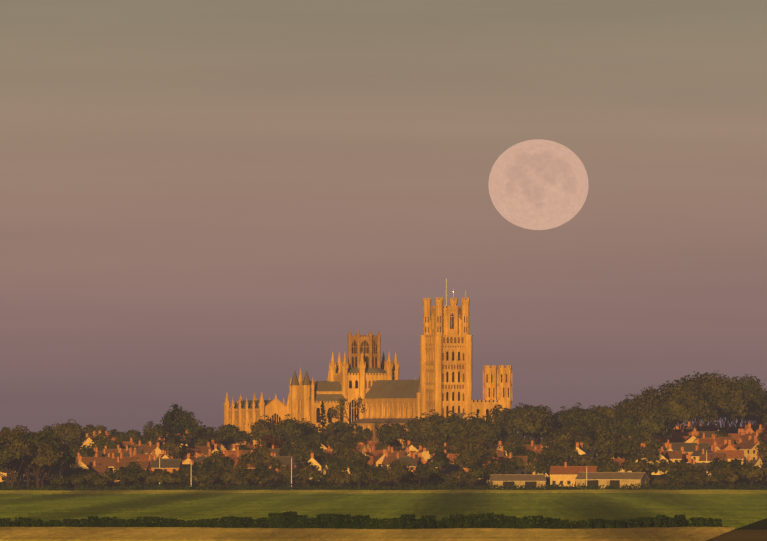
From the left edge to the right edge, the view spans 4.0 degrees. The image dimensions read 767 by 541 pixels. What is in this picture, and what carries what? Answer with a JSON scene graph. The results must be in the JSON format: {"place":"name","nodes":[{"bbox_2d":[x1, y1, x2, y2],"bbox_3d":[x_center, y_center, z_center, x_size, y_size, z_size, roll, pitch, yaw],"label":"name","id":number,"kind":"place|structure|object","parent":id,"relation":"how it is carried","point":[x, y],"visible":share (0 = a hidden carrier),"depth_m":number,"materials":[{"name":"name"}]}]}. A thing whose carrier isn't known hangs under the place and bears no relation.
{"place":"outdoors","nodes":[
{"label":"outdoors","id":0,"kind":"place"},
{"bbox_2d":[0,539,257,540],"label":"pasture","id":1,"kind":"structure","parent":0,"point":[120,540],"depth_m":1729.42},
{"bbox_2d":[2,442,763,486],"bbox_3d":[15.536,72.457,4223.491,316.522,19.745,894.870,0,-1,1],"label":"town house glass","id":2,"kind":"object","parent":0,"point":[463,466],"depth_m":3971.99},
{"bbox_2d":[0,493,766,528],"bbox_3d":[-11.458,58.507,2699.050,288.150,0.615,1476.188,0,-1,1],"label":"green field","id":3,"kind":"structure","parent":0,"point":[736,511],"depth_m":2717.79,"materials":[{"name":"plant"}]},
{"bbox_2d":[0,459,766,540],"bbox_3d":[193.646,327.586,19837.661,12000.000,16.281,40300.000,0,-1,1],"label":"ground","id":4,"kind":"structure","parent":0,"point":[755,531],"depth_m":3822.75,"materials":[{"name":"plant"}]},
{"bbox_2d":[0,435,21,471],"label":"round tree","id":5,"kind":"object","parent":4,"relation":"on","point":[6,456],"visible":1,"depth_m":3676.24,"materials":[{"name":"green plant"}]},
{"bbox_2d":[2,430,33,487],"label":"tall tree","id":6,"kind":"object","parent":4,"relation":"on","point":[24,447],"visible":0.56,"depth_m":3691.25,"materials":[{"name":"green plant"}]},
{"bbox_2d":[20,441,62,488],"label":"round tree","id":7,"kind":"object","parent":4,"relation":"on","point":[41,454],"visible":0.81,"depth_m":3701.84,"materials":[{"name":"green plant"}]},
{"bbox_2d":[15,431,69,486],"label":"wide tree","id":8,"kind":"object","parent":4,"relation":"on","point":[34,437],"visible":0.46,"depth_m":3709.27,"materials":[{"name":"green plant"}]},
{"bbox_2d":[18,433,75,488],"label":"wide tree","id":9,"kind":"object","parent":4,"relation":"on","point":[68,462],"depth_m":3740.97,"materials":[{"name":"green plant"}]},
{"bbox_2d":[56,419,86,443],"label":"tall tree","id":10,"kind":"object","parent":4,"relation":"on","point":[74,431],"visible":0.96,"depth_m":4302.77,"materials":[{"name":"green plant"}]},
{"bbox_2d":[66,439,95,464],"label":"round tree","id":11,"kind":"object","parent":4,"relation":"on","point":[75,447],"visible":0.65,"depth_m":3995.58,"materials":[{"name":"green plant"}]},
{"bbox_2d":[89,433,125,450],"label":"round tree","id":12,"kind":"object","parent":4,"relation":"on","point":[100,442],"visible":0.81,"depth_m":4159.52,"materials":[{"name":"green plant"}]},
{"bbox_2d":[110,467,136,488],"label":"tree","id":13,"kind":"object","parent":4,"relation":"on","point":[122,474],"visible":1,"depth_m":3664.33,"materials":[{"name":"green plant"}]},
{"bbox_2d":[115,429,147,443],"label":"wide tree","id":14,"kind":"object","parent":4,"relation":"on","point":[134,435],"visible":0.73,"depth_m":4380.43,"materials":[{"name":"green plant"}]},
{"bbox_2d":[126,461,148,483],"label":"tree","id":15,"kind":"object","parent":4,"relation":"on","point":[133,467],"visible":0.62,"depth_m":3708.42,"materials":[{"name":"green plant"}]},
{"bbox_2d":[142,421,164,444],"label":"tall tree","id":16,"kind":"object","parent":4,"relation":"on","point":[153,433],"visible":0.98,"depth_m":4254.06,"materials":[{"name":"green plant"}]},
{"bbox_2d":[156,411,179,445],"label":"conifer tree","id":17,"kind":"object","parent":4,"relation":"on","point":[168,423],"visible":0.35,"depth_m":4196.82,"materials":[{"name":"green plant"}]},
{"bbox_2d":[158,472,180,488],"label":"tree","id":18,"kind":"object","parent":4,"relation":"on","point":[169,478],"visible":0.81,"depth_m":3652.02,"materials":[{"name":"green plant"}]},
{"bbox_2d":[160,438,182,458],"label":"tall tree","id":19,"kind":"object","parent":4,"relation":"on","point":[172,447],"visible":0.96,"depth_m":4051.10,"materials":[{"name":"green plant"}]},
{"bbox_2d":[160,404,193,455],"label":"conifer tree","id":20,"kind":"object","parent":4,"relation":"on","point":[176,408],"visible":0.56,"depth_m":4201.36,"materials":[{"name":"green plant"}]},
{"bbox_2d":[160,404,201,442],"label":"tall tree","id":21,"kind":"object","parent":4,"relation":"on","point":[187,418],"visible":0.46,"depth_m":4358.99,"materials":[{"name":"green plant"}]},
{"bbox_2d":[185,425,218,442],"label":"round tree","id":22,"kind":"object","parent":4,"relation":"on","point":[207,432],"visible":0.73,"depth_m":4277.86,"materials":[{"name":"green plant"}]},
{"bbox_2d":[193,458,222,482],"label":"tree","id":23,"kind":"object","parent":4,"relation":"on","point":[198,466],"visible":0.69,"depth_m":3808.38,"materials":[{"name":"green plant"}]},
{"bbox_2d":[207,451,234,468],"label":"round tree","id":24,"kind":"object","parent":4,"relation":"on","point":[226,461],"visible":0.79,"depth_m":3859.22,"materials":[{"name":"green plant"}]},
{"bbox_2d":[214,423,251,449],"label":"wide tree","id":25,"kind":"object","parent":4,"relation":"on","point":[226,434],"visible":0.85,"depth_m":4344.96,"materials":[{"name":"green plant"}]},
{"bbox_2d":[230,462,255,485],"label":"tree","id":26,"kind":"object","parent":4,"relation":"on","point":[238,469],"visible":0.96,"depth_m":3671.11,"materials":[{"name":"green plant"}]},
{"bbox_2d":[238,445,283,470],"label":"round tree","id":27,"kind":"object","parent":4,"relation":"on","point":[260,454],"visible":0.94,"depth_m":3889.14,"materials":[{"name":"green plant"}]},
{"bbox_2d":[252,462,271,487],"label":"tree","id":28,"kind":"object","parent":4,"relation":"on","point":[263,469],"visible":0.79,"depth_m":3678.32,"materials":[{"name":"green plant"}]},
{"bbox_2d":[248,415,277,444],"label":"tall tree","id":29,"kind":"object","parent":4,"relation":"on","point":[261,428],"visible":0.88,"depth_m":4310.05,"materials":[{"name":"green plant"}]},
{"bbox_2d":[254,435,282,448],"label":"round tree","id":30,"kind":"object","parent":4,"relation":"on","point":[271,440],"visible":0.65,"depth_m":4206.69,"materials":[{"name":"green plant"}]},
{"bbox_2d":[273,414,305,444],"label":"tall tree","id":31,"kind":"object","parent":4,"relation":"on","point":[290,430],"visible":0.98,"depth_m":4291.22,"materials":[{"name":"green plant"}]},
{"bbox_2d":[289,462,321,487],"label":"tree","id":32,"kind":"object","parent":4,"relation":"on","point":[305,471],"visible":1,"depth_m":3691.79,"materials":[{"name":"green plant"}]},
{"bbox_2d":[287,437,327,465],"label":"round tree","id":33,"kind":"object","parent":4,"relation":"on","point":[303,449],"visible":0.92,"depth_m":3960.70,"materials":[{"name":"green plant"}]},
{"bbox_2d":[299,418,317,437],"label":"tall tree","id":34,"kind":"object","parent":4,"relation":"on","point":[309,428],"visible":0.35,"depth_m":4326.59,"materials":[{"name":"green plant"}]},
{"bbox_2d":[308,431,327,445],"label":"round tree","id":35,"kind":"object","parent":4,"relation":"on","point":[318,437],"visible":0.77,"depth_m":4308.18,"materials":[{"name":"green plant"}]},
{"bbox_2d":[322,457,349,483],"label":"round tree","id":36,"kind":"object","parent":4,"relation":"on","point":[333,462],"visible":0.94,"depth_m":3817.57,"materials":[{"name":"green plant"}]},
{"bbox_2d":[324,472,350,486],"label":"tree","id":37,"kind":"object","parent":4,"relation":"on","point":[327,479],"visible":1,"depth_m":3668.59,"materials":[{"name":"green plant"}]},
{"bbox_2d":[320,420,362,439],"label":"round tree","id":38,"kind":"object","parent":4,"relation":"on","point":[341,427],"visible":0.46,"depth_m":4323.32,"materials":[{"name":"green plant"}]},
{"bbox_2d":[326,432,366,450],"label":"round tree","id":39,"kind":"object","parent":4,"relation":"on","point":[343,438],"visible":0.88,"depth_m":4156.91,"materials":[{"name":"green plant"}]},
{"bbox_2d":[325,444,368,483],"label":"wide tree","id":40,"kind":"object","parent":4,"relation":"on","point":[348,454],"visible":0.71,"depth_m":3880.67,"materials":[{"name":"green plant"}]},
{"bbox_2d":[327,396,366,426],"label":"bare tree","id":41,"kind":"object","parent":4,"relation":"on","point":[332,412],"visible":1,"depth_m":4341.61,"materials":[{"name":"brown plant"}]},
{"bbox_2d":[347,460,373,488],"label":"round tree","id":42,"kind":"object","parent":4,"relation":"on","point":[361,465],"visible":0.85,"depth_m":3677.85,"materials":[{"name":"green plant"}]},
{"bbox_2d":[351,470,369,487],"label":"tree","id":43,"kind":"object","parent":4,"relation":"on","point":[358,475],"visible":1,"depth_m":3658.57,"materials":[{"name":"green plant"}]},
{"bbox_2d":[0,511,721,528],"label":"hedge","id":44,"kind":"object","parent":4,"relation":"on","point":[289,519],"visible":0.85,"depth_m":1970.08,"materials":[{"name":"green plant"}]},
{"bbox_2d":[223,279,511,450],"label":"cathedral","id":45,"kind":"structure","parent":4,"relation":"on","point":[429,395],"depth_m":4425.78,"materials":[{"name":"stone"}]},
{"bbox_2d":[290,370,419,392],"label":"spires","id":46,"kind":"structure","parent":45,"relation":"attached to","point":[306,381],"depth_m":4467.40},
{"bbox_2d":[230,335,497,423],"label":"roof","id":47,"kind":"structure","parent":45,"relation":"attached to","point":[393,389],"depth_m":4465.45,"materials":[{"name":"metal"}]},
{"bbox_2d":[365,337,463,416],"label":"windows","id":48,"kind":"structure","parent":45,"relation":"attached to","point":[369,384],"depth_m":4405.62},
{"bbox_2d":[0,527,734,540],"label":"crop field","id":49,"kind":"structure","parent":4,"relation":"on","point":[328,534],"depth_m":1831.29,"materials":[{"name":"plant"}]},
{"bbox_2d":[365,468,386,486],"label":"tree","id":50,"kind":"object","parent":4,"relation":"on","point":[372,475],"visible":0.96,"depth_m":3663.79,"materials":[{"name":"green plant"}]},
{"bbox_2d":[0,425,763,486],"bbox_3d":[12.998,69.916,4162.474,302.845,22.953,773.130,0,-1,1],"label":"house wall","id":51,"kind":"structure","parent":4,"relation":"on","point":[426,456],"depth_m":4024.26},
{"bbox_2d":[0,482,766,490],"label":"hedge","id":52,"kind":"object","parent":4,"relation":"on","point":[444,487],"visible":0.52,"depth_m":3636.49,"materials":[{"name":"green plant"}]},
{"bbox_2d":[0,489,766,493],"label":"green field edge","id":53,"kind":"object","parent":4,"relation":"on","point":[714,491],"visible":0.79,"depth_m":3505.89,"materials":[{"name":"plant"}]},
{"bbox_2d":[375,440,402,450],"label":"tree","id":54,"kind":"object","parent":4,"relation":"on","point":[379,446],"visible":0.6,"depth_m":4311.21,"materials":[{"name":"green plant"}]},
{"bbox_2d":[375,423,415,450],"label":"round tree","id":55,"kind":"object","parent":4,"relation":"on","point":[387,434],"visible":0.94,"depth_m":4294.98,"materials":[{"name":"green plant"}]},
{"bbox_2d":[381,460,410,487],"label":"round tree","id":56,"kind":"object","parent":4,"relation":"on","point":[399,468],"visible":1,"depth_m":3699.87,"materials":[{"name":"green plant"}]},
{"bbox_2d":[407,464,431,487],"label":"tree","id":57,"kind":"object","parent":4,"relation":"on","point":[421,469],"visible":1,"depth_m":3715.23,"materials":[{"name":"green plant"}]},
{"bbox_2d":[403,412,436,449],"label":"tall tree","id":58,"kind":"object","parent":4,"relation":"on","point":[415,434],"visible":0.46,"depth_m":4253.19,"materials":[{"name":"green plant"}]},
{"bbox_2d":[77,422,764,481],"bbox_3d":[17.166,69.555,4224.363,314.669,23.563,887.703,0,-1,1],"label":"houses","id":59,"kind":"structure","parent":4,"relation":"on","point":[667,445],"depth_m":4075.47,"materials":[{"name":"brick"}]},
{"bbox_2d":[414,409,447,443],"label":"tall tree","id":60,"kind":"object","parent":4,"relation":"on","point":[434,417],"visible":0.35,"depth_m":4252.76,"materials":[{"name":"green plant"}]},
{"bbox_2d":[422,436,442,457],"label":"tall tree","id":61,"kind":"object","parent":4,"relation":"on","point":[431,445],"visible":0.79,"depth_m":4046.31,"materials":[{"name":"green plant"}]},
{"bbox_2d":[427,451,452,481],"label":"tree","id":62,"kind":"object","parent":4,"relation":"on","point":[441,460],"visible":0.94,"depth_m":3908.47,"materials":[{"name":"green plant"}]},
{"bbox_2d":[432,410,470,443],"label":"tall tree","id":63,"kind":"object","parent":4,"relation":"on","point":[449,427],"visible":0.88,"depth_m":4237.63,"materials":[{"name":"green plant"}]},
{"bbox_2d":[447,429,484,450],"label":"round tree","id":64,"kind":"object","parent":4,"relation":"on","point":[457,441],"visible":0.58,"depth_m":4150.78,"materials":[{"name":"green plant"}]},
{"bbox_2d":[453,440,494,470],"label":"wide tree","id":65,"kind":"object","parent":4,"relation":"on","point":[472,452],"visible":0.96,"depth_m":3871.60,"materials":[{"name":"green plant"}]},
{"bbox_2d":[468,464,484,486],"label":"tree","id":66,"kind":"object","parent":4,"relation":"on","point":[476,472],"visible":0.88,"depth_m":3749.38,"materials":[{"name":"green plant"}]},
{"bbox_2d":[466,415,503,448],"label":"tall tree","id":67,"kind":"object","parent":4,"relation":"on","point":[491,430],"visible":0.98,"depth_m":4233.07,"materials":[{"name":"green plant"}]},
{"bbox_2d":[486,404,511,421],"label":"tall tree","id":68,"kind":"object","parent":4,"relation":"on","point":[494,416],"visible":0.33,"depth_m":4343.98,"materials":[{"name":"green plant"}]},
{"bbox_2d":[489,417,515,443],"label":"tall tree","id":69,"kind":"object","parent":4,"relation":"on","point":[505,429],"visible":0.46,"depth_m":4277.75,"materials":[{"name":"green plant"}]},
{"bbox_2d":[494,459,515,473],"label":"tree","id":70,"kind":"object","parent":4,"relation":"on","point":[507,465],"visible":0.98,"depth_m":3834.93,"materials":[{"name":"green plant"}]},
{"bbox_2d":[497,432,529,453],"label":"round tree","id":71,"kind":"object","parent":4,"relation":"on","point":[510,438],"visible":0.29,"depth_m":4171.76,"materials":[{"name":"green plant"}]},
{"bbox_2d":[501,456,526,473],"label":"round tree","id":72,"kind":"object","parent":4,"relation":"on","point":[518,462],"visible":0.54,"depth_m":3846.45,"materials":[{"name":"green plant"}]},
{"bbox_2d":[505,446,536,461],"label":"tree","id":73,"kind":"object","parent":4,"relation":"on","point":[516,451],"visible":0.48,"depth_m":4033.00,"materials":[{"name":"green plant"}]},
{"bbox_2d":[508,404,556,442],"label":"wide tree","id":74,"kind":"object","parent":4,"relation":"on","point":[533,422],"visible":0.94,"depth_m":4242.40,"materials":[{"name":"green plant"}]},
{"bbox_2d":[525,457,549,474],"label":"tree","id":75,"kind":"object","parent":4,"relation":"on","point":[531,467],"visible":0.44,"depth_m":3830.77,"materials":[{"name":"green plant"}]},
{"bbox_2d":[535,457,563,479],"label":"tree","id":76,"kind":"object","parent":4,"relation":"on","point":[551,461],"visible":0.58,"depth_m":3828.59,"materials":[{"name":"green plant"}]},
{"bbox_2d":[552,438,580,459],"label":"round tree","id":77,"kind":"object","parent":4,"relation":"on","point":[570,448],"visible":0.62,"depth_m":4005.86,"materials":[{"name":"green plant"}]},
{"bbox_2d":[548,425,589,447],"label":"round tree","id":78,"kind":"object","parent":4,"relation":"on","point":[561,435],"visible":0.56,"depth_m":4160.39,"materials":[{"name":"green plant"}]},
{"bbox_2d":[560,402,585,423],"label":"tall tree","id":79,"kind":"object","parent":4,"relation":"on","point":[569,415],"visible":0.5,"depth_m":4331.35,"materials":[{"name":"green plant"}]},
{"bbox_2d":[559,417,591,439],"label":"tall tree","id":80,"kind":"object","parent":4,"relation":"on","point":[587,429],"visible":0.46,"depth_m":4196.67,"materials":[{"name":"green plant"}]},
{"bbox_2d":[575,405,611,432],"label":"tall tree","id":81,"kind":"object","parent":4,"relation":"on","point":[594,420],"visible":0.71,"depth_m":4247.62,"materials":[{"name":"green plant"}]},
{"bbox_2d":[590,429,621,458],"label":"round tree","id":82,"kind":"object","parent":4,"relation":"on","point":[604,441],"visible":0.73,"depth_m":4041.02,"materials":[{"name":"green plant"}]},
{"bbox_2d":[590,457,621,471],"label":"tree","id":83,"kind":"object","parent":4,"relation":"on","point":[606,465],"visible":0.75,"depth_m":3826.19,"materials":[{"name":"green plant"}]},
{"bbox_2d":[591,404,620,425],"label":"wide tree","id":84,"kind":"object","parent":4,"relation":"on","point":[610,411],"visible":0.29,"depth_m":4353.25,"materials":[{"name":"green plant"}]},
{"bbox_2d":[605,409,641,437],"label":"tall tree","id":85,"kind":"object","parent":4,"relation":"on","point":[627,425],"visible":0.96,"depth_m":4200.79,"materials":[{"name":"green plant"}]},
{"bbox_2d":[608,437,641,458],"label":"round tree","id":86,"kind":"object","parent":4,"relation":"on","point":[625,445],"visible":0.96,"depth_m":4009.23,"materials":[{"name":"green plant"}]},
{"bbox_2d":[620,454,651,471],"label":"tree","id":87,"kind":"object","parent":4,"relation":"on","point":[630,464],"visible":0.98,"depth_m":3823.14,"materials":[{"name":"green plant"}]},
{"bbox_2d":[614,390,676,429],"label":"tree","id":88,"kind":"object","parent":4,"relation":"on","point":[635,406],"visible":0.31,"depth_m":4275.68,"materials":[{"name":"green plant"}]},
{"bbox_2d":[626,426,664,451],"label":"round tree","id":89,"kind":"object","parent":4,"relation":"on","point":[647,437],"visible":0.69,"depth_m":4105.17,"materials":[{"name":"green plant"}]},
{"bbox_2d":[636,447,660,474],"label":"round tree","id":90,"kind":"object","parent":4,"relation":"on","point":[647,453],"visible":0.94,"depth_m":3966.04,"materials":[{"name":"green plant"}]},
{"bbox_2d":[636,406,674,442],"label":"wide tree","id":91,"kind":"object","parent":4,"relation":"on","point":[655,420],"visible":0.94,"depth_m":4204.07,"materials":[{"name":"green plant"}]},
{"bbox_2d":[650,459,672,474],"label":"tree","id":92,"kind":"object","parent":4,"relation":"on","point":[662,465],"visible":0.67,"depth_m":3873.25,"materials":[{"name":"green plant"}]},
{"bbox_2d":[634,376,718,431],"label":"tree","id":93,"kind":"object","parent":4,"relation":"on","point":[684,402],"visible":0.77,"depth_m":4282.52,"materials":[{"name":"green plant"}]},
{"bbox_2d":[663,460,689,484],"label":"tree","id":94,"kind":"object","parent":4,"relation":"on","point":[681,466],"visible":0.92,"depth_m":3758.53,"materials":[{"name":"green plant"}]},
{"bbox_2d":[666,371,730,430],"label":"tree","id":95,"kind":"object","parent":4,"relation":"on","point":[696,378],"visible":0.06,"depth_m":4408.85,"materials":[{"name":"green plant"}]},
{"bbox_2d":[705,457,727,473],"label":"tree","id":96,"kind":"object","parent":4,"relation":"on","point":[715,463],"visible":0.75,"depth_m":3820.63,"materials":[{"name":"green plant"}]},
{"bbox_2d":[694,370,751,432],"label":"tree","id":97,"kind":"object","parent":4,"relation":"on","point":[731,400],"visible":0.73,"depth_m":4376.74,"materials":[{"name":"green plant"}]},
{"bbox_2d":[722,467,738,488],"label":"tree","id":98,"kind":"object","parent":4,"relation":"on","point":[731,475],"visible":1,"depth_m":3653.72,"materials":[{"name":"green plant"}]},
{"bbox_2d":[721,461,747,483],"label":"tree","id":99,"kind":"object","parent":4,"relation":"on","point":[740,470],"visible":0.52,"depth_m":3671.78,"materials":[{"name":"green plant"}]},
{"bbox_2d":[719,374,766,428],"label":"tree","id":100,"kind":"object","parent":4,"relation":"on","point":[758,401],"visible":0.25,"depth_m":4435.28,"materials":[{"name":"green plant"}]},
{"bbox_2d":[727,388,766,425],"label":"tree","id":101,"kind":"object","parent":4,"relation":"on","point":[758,415],"visible":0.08,"depth_m":4572.99,"materials":[{"name":"green plant"}]},
{"bbox_2d":[745,463,764,485],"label":"tree","id":102,"kind":"object","parent":4,"relation":"on","point":[754,473],"visible":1,"depth_m":3651.28,"materials":[{"name":"green plant"}]},
{"bbox_2d":[0,0,766,442],"label":"sky","id":103,"kind":"structure","parent":0,"point":[202,202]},
{"bbox_2d":[53,425,761,473],"bbox_3d":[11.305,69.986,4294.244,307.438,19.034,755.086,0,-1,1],"label":"house roofs","id":104,"kind":"structure","parent":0,"point":[102,464],"depth_m":4028.71,"materials":[{"name":"tile"}]},
{"bbox_2d":[78,421,766,474],"bbox_3d":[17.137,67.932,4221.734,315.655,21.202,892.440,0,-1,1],"label":"town tile","id":105,"kind":"object","parent":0,"point":[375,455],"visible":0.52,"depth_m":4047.65,"materials":[{"name":"tile"}]},
{"bbox_2d":[83,425,763,473],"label":"slate","id":106,"kind":"object","parent":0,"point":[286,460],"visible":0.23,"depth_m":4032.88,"materials":[{"name":"stone"}]},
{"bbox_2d":[488,139,587,229],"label":"moon","id":107,"kind":"object","parent":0,"point":[538,184],"visible":1,"depth_m":29898.44,"materials":[{"name":"stone"}]},
{"bbox_2d":[503,480,619,488],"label":"barn doors","id":108,"kind":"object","parent":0,"point":[589,482],"depth_m":3715.97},
{"bbox_2d":[489,472,649,480],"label":"barn roof","id":109,"kind":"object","parent":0,"point":[580,475],"visible":1,"depth_m":3720.20,"materials":[{"name":"metal"}]},
{"bbox_2d":[490,474,648,488],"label":"town cladding","id":110,"kind":"structure","parent":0,"point":[645,478],"depth_m":3715.30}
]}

